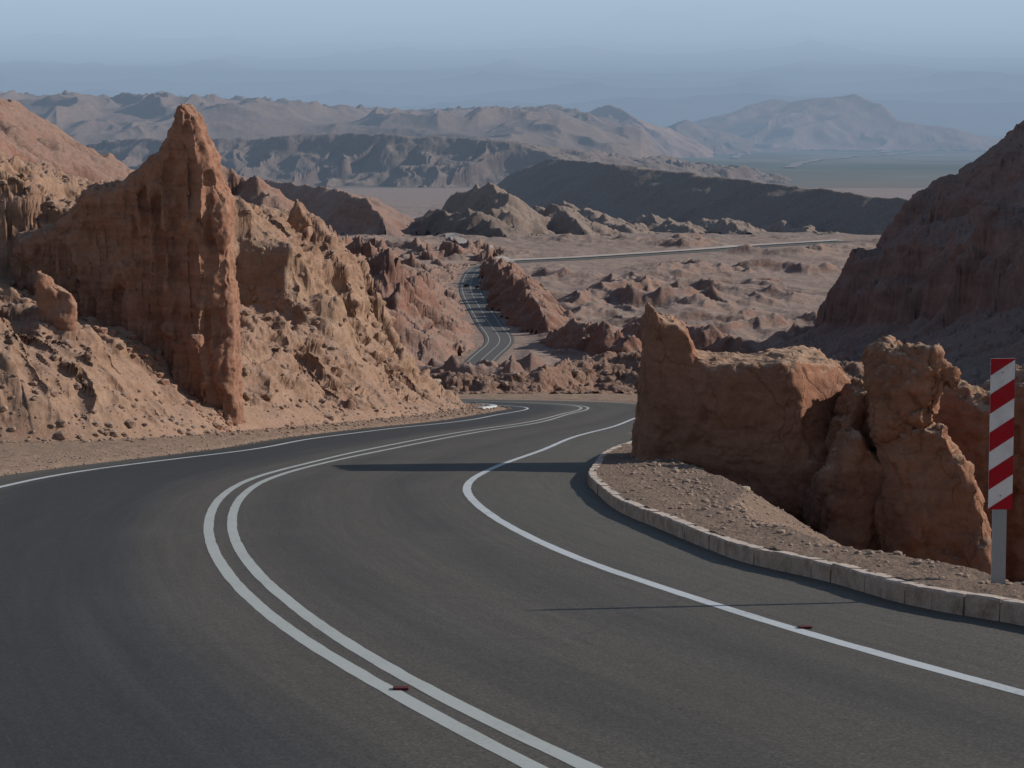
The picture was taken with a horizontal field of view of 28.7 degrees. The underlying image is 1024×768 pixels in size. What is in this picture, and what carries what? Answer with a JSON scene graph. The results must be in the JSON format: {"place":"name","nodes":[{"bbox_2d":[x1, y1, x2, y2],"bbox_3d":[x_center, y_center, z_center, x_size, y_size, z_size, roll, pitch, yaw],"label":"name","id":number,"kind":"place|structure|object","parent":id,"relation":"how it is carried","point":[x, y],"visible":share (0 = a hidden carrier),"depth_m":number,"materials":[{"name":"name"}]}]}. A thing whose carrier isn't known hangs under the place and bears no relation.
{"place":"outdoors","nodes":[
{"label":"outdoors","id":0,"kind":"place"},
{"bbox_2d":[0,98,134,182],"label":"hill","id":1,"kind":"structure","parent":0,"point":[27,135],"depth_m":418.30,"materials":[{"name":"brown stone"}]},
{"bbox_2d":[0,151,465,441],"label":"hillside","id":2,"kind":"structure","parent":0,"point":[278,265],"depth_m":68.34,"materials":[{"name":"brown stone"}]},
{"bbox_2d":[35,271,77,331],"bbox_3d":[-12.681,-1.811,55.775,1.201,2.692,0.815,0,8,0],"label":"rock slab","id":3,"kind":"object","parent":2,"relation":"on","point":[56,305],"visible":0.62,"depth_m":55.51,"materials":[{"name":"brown stone"}]},
{"bbox_2d":[3,288,239,431],"bbox_3d":[-12.138,-0.861,58.828,7.981,4.709,2.226,0,8,0],"label":"rubble","id":4,"kind":"object","parent":2,"relation":"on","point":[131,346],"visible":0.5,"depth_m":58.96,"materials":[{"name":"brown stone"}]},
{"bbox_2d":[9,103,244,425],"bbox_3d":[-11.714,-2.965,60.774,7.657,11.047,2.316,2,8,15],"label":"rock pinnacle","id":5,"kind":"object","parent":2,"relation":"on","point":[144,251],"visible":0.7,"depth_m":59.61,"materials":[{"name":"brown stone"}]},
{"bbox_2d":[189,334,203,347],"bbox_3d":[-9.324,-1.270,59.008,0.418,0.398,0.494,0,8,3],"label":"boulder","id":6,"kind":"object","parent":5,"relation":"on","point":[196,340],"visible":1,"depth_m":58.81,"materials":[{"name":"brown stone"}]},
{"bbox_2d":[0,162,471,440],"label":"rubble","id":7,"kind":"object","parent":2,"relation":"on","point":[129,423],"visible":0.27,"depth_m":57.55,"materials":[{"name":"stone"}]},
{"bbox_2d":[0,389,500,442],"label":"rubble","id":8,"kind":"object","parent":2,"relation":"on","point":[430,416],"visible":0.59,"depth_m":65.45,"materials":[{"name":"brown stone"}]},
{"bbox_2d":[286,199,312,231],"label":"boulder","id":9,"kind":"object","parent":2,"relation":"on","point":[298,219],"visible":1,"depth_m":87.67,"materials":[{"name":"brown stone"}]},
{"bbox_2d":[220,164,351,245],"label":"hill","id":10,"kind":"structure","parent":0,"point":[256,190],"depth_m":885.30,"materials":[{"name":"brown stone"}]},
{"bbox_2d":[239,175,429,235],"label":"hill","id":11,"kind":"structure","parent":0,"point":[340,211],"depth_m":1313.83,"materials":[{"name":"brown stone"}]},
{"bbox_2d":[0,90,793,158],"bbox_3d":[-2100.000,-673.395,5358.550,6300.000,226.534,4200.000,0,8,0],"label":"hills","id":12,"kind":"structure","parent":0,"point":[87,119],"depth_m":4153.42,"materials":[{"name":"grey stone"}]},
{"bbox_2d":[345,235,504,365],"bbox_3d":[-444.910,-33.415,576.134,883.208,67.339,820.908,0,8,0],"label":"badland","id":13,"kind":"structure","parent":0,"point":[425,310],"depth_m":631.94,"materials":[{"name":"brown stone"}]},
{"bbox_2d":[86,133,792,187],"bbox_3d":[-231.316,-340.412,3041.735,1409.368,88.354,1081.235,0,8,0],"label":"mesa","id":14,"kind":"structure","parent":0,"point":[352,159],"depth_m":2798.62,"materials":[{"name":"grey stone"}]},
{"bbox_2d":[409,208,541,236],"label":"hill","id":15,"kind":"structure","parent":0,"point":[438,221],"depth_m":1228.37,"materials":[{"name":"stone"}]},
{"bbox_2d":[445,233,514,261],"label":"dirt track","id":16,"kind":"structure","parent":0,"point":[457,237],"depth_m":1085.93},
{"bbox_2d":[414,182,556,233],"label":"hill","id":17,"kind":"structure","parent":0,"point":[491,199],"depth_m":1310.76,"materials":[{"name":"brown stone"}]},
{"bbox_2d":[0,393,980,592],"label":"ground","id":18,"kind":"structure","parent":0,"point":[29,452],"depth_m":49.96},
{"bbox_2d":[0,405,510,475],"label":"gravel","id":19,"kind":"structure","parent":18,"relation":"on","point":[253,442],"depth_m":52.15,"materials":[{"name":"gravel"}]},
{"bbox_2d":[475,403,496,408],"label":"kerb","id":20,"kind":"structure","parent":18,"relation":"on","point":[489,406],"depth_m":96.26,"materials":[{"name":"paint"}]},
{"bbox_2d":[0,399,1023,767],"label":"road","id":21,"kind":"structure","parent":0,"point":[136,631],"depth_m":15.25,"materials":[{"name":"grey asphalt"}]},
{"bbox_2d":[0,405,528,487],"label":"edge line","id":22,"kind":"object","parent":21,"relation":"on","point":[218,453],"visible":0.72,"depth_m":45.16,"materials":[{"name":"paint"}]},
{"bbox_2d":[203,401,581,767],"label":"line","id":23,"kind":"object","parent":21,"relation":"on","point":[241,589],"visible":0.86,"depth_m":14.01,"materials":[{"name":"paint"}]},
{"bbox_2d":[393,686,408,689],"bbox_3d":[-0.691,1.892,12.449,0.100,0.014,0.090,0,0,0],"label":"road stud","id":24,"kind":"object","parent":21,"relation":"on","point":[400,687],"visible":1,"depth_m":12.41,"materials":[{"name":"red plastic"}]},
{"bbox_2d":[227,401,602,767],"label":"line","id":25,"kind":"object","parent":21,"relation":"on","point":[290,602],"visible":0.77,"depth_m":13.96,"materials":[{"name":"paint"}]},
{"bbox_2d":[463,399,1023,695],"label":"edge line","id":26,"kind":"object","parent":21,"relation":"on","point":[471,498],"visible":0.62,"depth_m":17.05,"materials":[{"name":"paint"}]},
{"bbox_2d":[798,625,811,628],"bbox_3d":[2.253,1.869,15.380,0.100,0.014,0.090,0,0,0],"label":"road stud","id":27,"kind":"object","parent":21,"relation":"on","point":[804,626],"visible":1,"depth_m":15.35,"materials":[{"name":"red plastic"}]},
{"bbox_2d":[588,441,1023,625],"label":"kerb","id":28,"kind":"structure","parent":21,"relation":"on","point":[970,604],"depth_m":18.78,"materials":[{"name":"concrete"}]},
{"bbox_2d":[0,32,1023,64],"bbox_3d":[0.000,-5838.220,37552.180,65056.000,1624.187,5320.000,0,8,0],"label":"mountain range","id":29,"kind":"structure","parent":0,"point":[60,47],"depth_m":37114.00,"materials":[{"name":"stone"}]},
{"bbox_2d":[0,5,1023,45],"bbox_3d":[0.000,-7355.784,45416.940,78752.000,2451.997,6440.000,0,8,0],"label":"mountain range","id":30,"kind":"structure","parent":0,"point":[637,24],"depth_m":44851.81,"materials":[{"name":"stone"}]},
{"bbox_2d":[0,70,1023,97],"bbox_3d":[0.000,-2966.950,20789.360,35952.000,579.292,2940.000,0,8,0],"label":"mountain range","id":31,"kind":"structure","parent":0,"point":[481,82],"depth_m":20517.75,"materials":[{"name":"stone"}]},
{"bbox_2d":[0,58,1023,83],"bbox_3d":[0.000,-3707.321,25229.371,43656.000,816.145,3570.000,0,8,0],"label":"mountain range","id":32,"kind":"structure","parent":0,"point":[226,71],"depth_m":24924.17,"materials":[{"name":"stone"}]},
{"bbox_2d":[0,2,1023,41],"bbox_3d":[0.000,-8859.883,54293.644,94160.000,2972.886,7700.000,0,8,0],"label":"mountain range","id":33,"kind":"structure","parent":0,"point":[196,21],"depth_m":53678.11,"materials":[{"name":"stone"}]},
{"bbox_2d":[0,82,1023,106],"bbox_3d":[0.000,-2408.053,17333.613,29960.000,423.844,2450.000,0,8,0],"label":"mountain range","id":34,"kind":"structure","parent":0,"point":[573,93],"depth_m":17131.01,"materials":[{"name":"stone"}]},
{"bbox_2d":[0,0,1023,29],"label":"sky","id":35,"kind":"structure","parent":0,"point":[992,14],"materials":[{"name":"blue"}]},
{"bbox_2d":[475,255,568,333],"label":"ridge","id":36,"kind":"structure","parent":0,"point":[518,296],"depth_m":724.54,"materials":[{"name":"brown stone"}]},
{"bbox_2d":[546,328,557,337],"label":"ridge","id":37,"kind":"structure","parent":0,"point":[552,331],"depth_m":631.59,"materials":[{"name":"brown stone"}]},
{"bbox_2d":[538,317,590,348],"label":"ridge","id":38,"kind":"structure","parent":0,"point":[569,332],"depth_m":611.96,"materials":[{"name":"brown stone"}]},
{"bbox_2d":[109,39,1023,73],"bbox_3d":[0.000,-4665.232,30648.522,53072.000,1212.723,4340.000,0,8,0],"label":"mountain range","id":39,"kind":"structure","parent":0,"point":[578,58],"depth_m":30249.93,"materials":[{"name":"stone"}]},
{"bbox_2d":[532,203,623,235],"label":"hill","id":40,"kind":"structure","parent":0,"point":[565,219],"depth_m":1311.15,"materials":[{"name":"brown stone"}]},
{"bbox_2d":[584,320,623,354],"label":"ridge","id":41,"kind":"structure","parent":0,"point":[606,336],"depth_m":591.22,"materials":[{"name":"brown stone"}]},
{"bbox_2d":[557,201,658,233],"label":"hill","id":42,"kind":"structure","parent":0,"point":[618,224],"depth_m":1398.40,"materials":[{"name":"stone"}]},
{"bbox_2d":[611,335,641,353],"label":"ridge","id":43,"kind":"structure","parent":0,"point":[633,343],"depth_m":586.00,"materials":[{"name":"brown stone"}]},
{"bbox_2d":[331,188,924,375],"bbox_3d":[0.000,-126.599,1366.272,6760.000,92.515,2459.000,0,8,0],"label":"valley floor","id":44,"kind":"structure","parent":0,"point":[725,292],"depth_m":850.99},
{"bbox_2d":[565,321,598,351],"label":"ridge","id":45,"kind":"structure","parent":44,"relation":"on","point":[580,342],"depth_m":601.05,"materials":[{"name":"brown stone"}]},
{"bbox_2d":[430,351,863,393],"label":"rubble mound","id":46,"kind":"object","parent":44,"relation":"on","point":[554,379],"visible":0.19,"depth_m":145.10,"materials":[{"name":"brown stone"}]},
{"bbox_2d":[431,352,640,391],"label":"rubble","id":47,"kind":"object","parent":46,"relation":"on","point":[574,371],"visible":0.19,"depth_m":145.17,"materials":[{"name":"brown stone"}]},
{"bbox_2d":[504,239,837,260],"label":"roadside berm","id":48,"kind":"structure","parent":44,"relation":"on","point":[726,246],"depth_m":1013.18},
{"bbox_2d":[757,277,778,282],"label":"boulder","id":49,"kind":"object","parent":44,"relation":"on","point":[771,279],"visible":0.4,"depth_m":819.78,"materials":[{"name":"brown stone"}]},
{"bbox_2d":[620,322,641,341],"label":"ridge","id":50,"kind":"structure","parent":0,"point":[631,329],"depth_m":608.24,"materials":[{"name":"brown stone"}]},
{"bbox_2d":[590,105,712,157],"bbox_3d":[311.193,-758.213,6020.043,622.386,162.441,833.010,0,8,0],"label":"hill","id":51,"kind":"structure","parent":0,"point":[673,143],"depth_m":5812.22,"materials":[{"name":"grey stone"}]},
{"bbox_2d":[300,134,1005,187],"bbox_3d":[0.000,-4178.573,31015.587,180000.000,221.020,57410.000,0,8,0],"label":"desert plain","id":52,"kind":"structure","parent":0,"point":[917,169],"depth_m":4503.97,"materials":[{"name":"sand"}]},
{"bbox_2d":[459,241,853,364],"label":"valley road","id":53,"kind":"structure","parent":0,"point":[493,342],"depth_m":720.73,"materials":[{"name":"grey asphalt"}]},
{"bbox_2d":[462,241,834,362],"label":"valley road line","id":54,"kind":"object","parent":53,"relation":"on","point":[484,330],"visible":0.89,"depth_m":725.59,"materials":[{"name":"paint"}]},
{"bbox_2d":[470,241,844,359],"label":"valley road line","id":55,"kind":"object","parent":53,"relation":"on","point":[492,327],"visible":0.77,"depth_m":729.07,"materials":[{"name":"paint"}]},
{"bbox_2d":[479,242,838,360],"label":"valley road line","id":56,"kind":"object","parent":53,"relation":"on","point":[506,331],"visible":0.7,"depth_m":705.44,"materials":[{"name":"paint"}]},
{"bbox_2d":[627,213,707,233],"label":"hill","id":57,"kind":"structure","parent":0,"point":[653,222],"depth_m":1431.30,"materials":[{"name":"stone"}]},
{"bbox_2d":[353,93,1023,133],"bbox_3d":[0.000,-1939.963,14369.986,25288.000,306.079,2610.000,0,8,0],"label":"mountain range","id":58,"kind":"structure","parent":0,"point":[988,118],"depth_m":13971.08,"materials":[{"name":"stone"}]},
{"bbox_2d":[497,159,907,234],"bbox_3d":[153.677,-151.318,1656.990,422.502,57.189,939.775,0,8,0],"label":"mesa","id":59,"kind":"structure","parent":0,"point":[626,193],"depth_m":1594.55,"materials":[{"name":"stone"}]},
{"bbox_2d":[667,119,753,154],"bbox_3d":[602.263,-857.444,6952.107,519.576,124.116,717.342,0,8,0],"label":"hill","id":60,"kind":"structure","parent":0,"point":[719,142],"depth_m":6803.19,"materials":[{"name":"grey stone"}]},
{"bbox_2d":[675,315,749,353],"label":"ridge","id":61,"kind":"structure","parent":0,"point":[710,337],"depth_m":595.70,"materials":[{"name":"brown stone"}]},
{"bbox_2d":[694,218,766,234],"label":"hill","id":62,"kind":"structure","parent":0,"point":[726,226],"depth_m":1394.90,"materials":[{"name":"stone"}]},
{"bbox_2d":[732,153,747,157],"bbox_3d":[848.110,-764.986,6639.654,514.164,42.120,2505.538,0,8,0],"label":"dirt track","id":63,"kind":"structure","parent":0,"point":[737,156],"depth_m":5780.95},
{"bbox_2d":[759,220,840,234],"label":"hill","id":64,"kind":"structure","parent":0,"point":[782,226],"depth_m":1408.60,"materials":[{"name":"brown stone"}]},
{"bbox_2d":[594,443,1023,600],"bbox_3d":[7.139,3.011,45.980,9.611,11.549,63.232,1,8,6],"label":"verge","id":65,"kind":"structure","parent":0,"point":[950,579],"depth_m":24.63,"materials":[{"name":"brown gravel"}]},
{"bbox_2d":[631,302,884,550],"bbox_3d":[5.057,1.719,39.982,5.213,6.438,5.596,0,8,0],"label":"rock outcrop","id":66,"kind":"object","parent":65,"relation":"on","point":[766,424],"visible":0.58,"depth_m":39.00,"materials":[{"name":"brown stone"}]},
{"bbox_2d":[833,335,991,574],"bbox_3d":[7.723,2.055,38.174,2.877,6.101,4.408,0,8,0],"label":"rock outcrop","id":67,"kind":"object","parent":65,"relation":"on","point":[929,502],"visible":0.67,"depth_m":36.63,"materials":[{"name":"brown stone"}]},
{"bbox_2d":[932,364,1023,581],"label":"rock outcrop","id":68,"kind":"object","parent":65,"relation":"on","point":[963,414],"visible":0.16,"depth_m":42.34,"materials":[{"name":"brown stone"}]},
{"bbox_2d":[988,358,1014,583],"bbox_3d":[4.190,0.892,17.172,0.205,2.247,0.060,-1,8,2],"label":"hazard sign","id":69,"kind":"object","parent":65,"relation":"on","point":[1001,426],"visible":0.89,"depth_m":17.11,"materials":[{"name":"metal"}]},
{"bbox_2d":[694,94,999,150],"bbox_3d":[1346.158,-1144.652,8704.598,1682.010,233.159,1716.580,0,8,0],"label":"hill","id":70,"kind":"structure","parent":0,"point":[850,122],"depth_m":8220.00,"materials":[{"name":"grey stone"}]},
{"bbox_2d":[785,150,921,166],"bbox_3d":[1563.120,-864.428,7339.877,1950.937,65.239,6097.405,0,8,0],"label":"dirt track","id":71,"kind":"structure","parent":0,"point":[795,164],"depth_m":5246.12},
{"bbox_2d":[752,120,1023,386],"bbox_3d":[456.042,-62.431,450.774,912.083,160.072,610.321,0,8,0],"label":"mountain","id":72,"kind":"structure","parent":0,"point":[942,263],"depth_m":432.76,"materials":[{"name":"brown stone"}]}
]}

